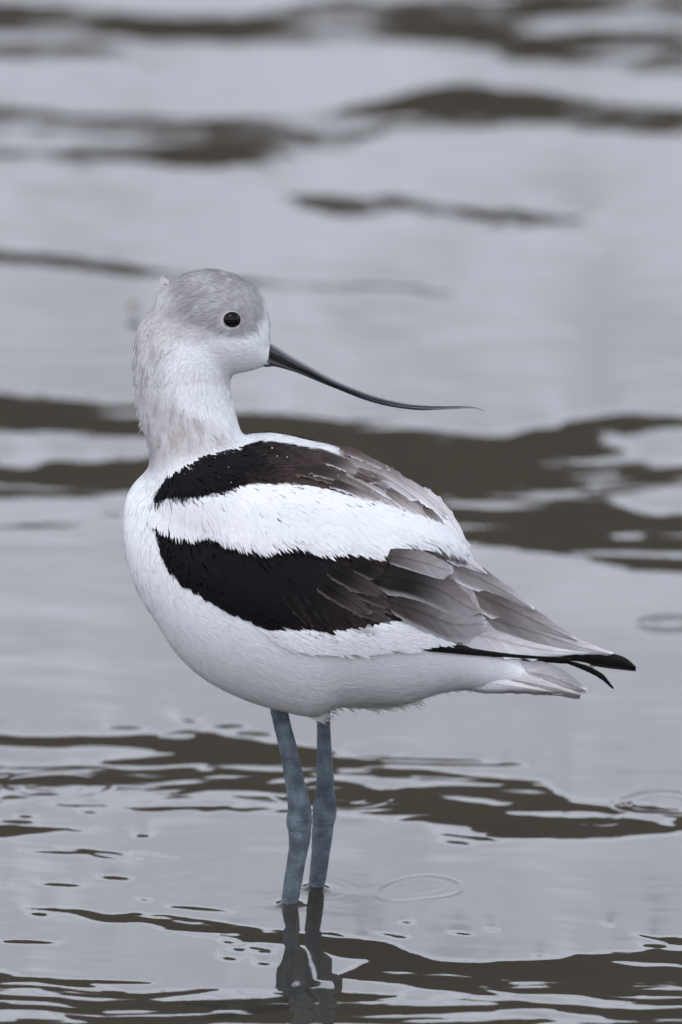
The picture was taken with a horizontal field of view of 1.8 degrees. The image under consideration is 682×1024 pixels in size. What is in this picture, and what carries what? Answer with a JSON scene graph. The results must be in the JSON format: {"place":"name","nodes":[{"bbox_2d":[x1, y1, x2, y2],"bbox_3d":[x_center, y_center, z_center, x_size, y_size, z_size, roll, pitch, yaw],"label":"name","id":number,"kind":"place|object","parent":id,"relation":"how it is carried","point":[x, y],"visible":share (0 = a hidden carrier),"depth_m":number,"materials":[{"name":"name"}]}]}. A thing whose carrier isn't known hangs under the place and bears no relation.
{"place":"outdoors","nodes":[
{"label":"outdoors","id":0,"kind":"place"},
{"bbox_2d":[0,0,681,1023],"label":"water surface","id":1,"kind":"object","parent":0,"point":[472,204],"visible":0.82,"depth_m":9.99,"materials":[{"name":"grey liquid"}]},
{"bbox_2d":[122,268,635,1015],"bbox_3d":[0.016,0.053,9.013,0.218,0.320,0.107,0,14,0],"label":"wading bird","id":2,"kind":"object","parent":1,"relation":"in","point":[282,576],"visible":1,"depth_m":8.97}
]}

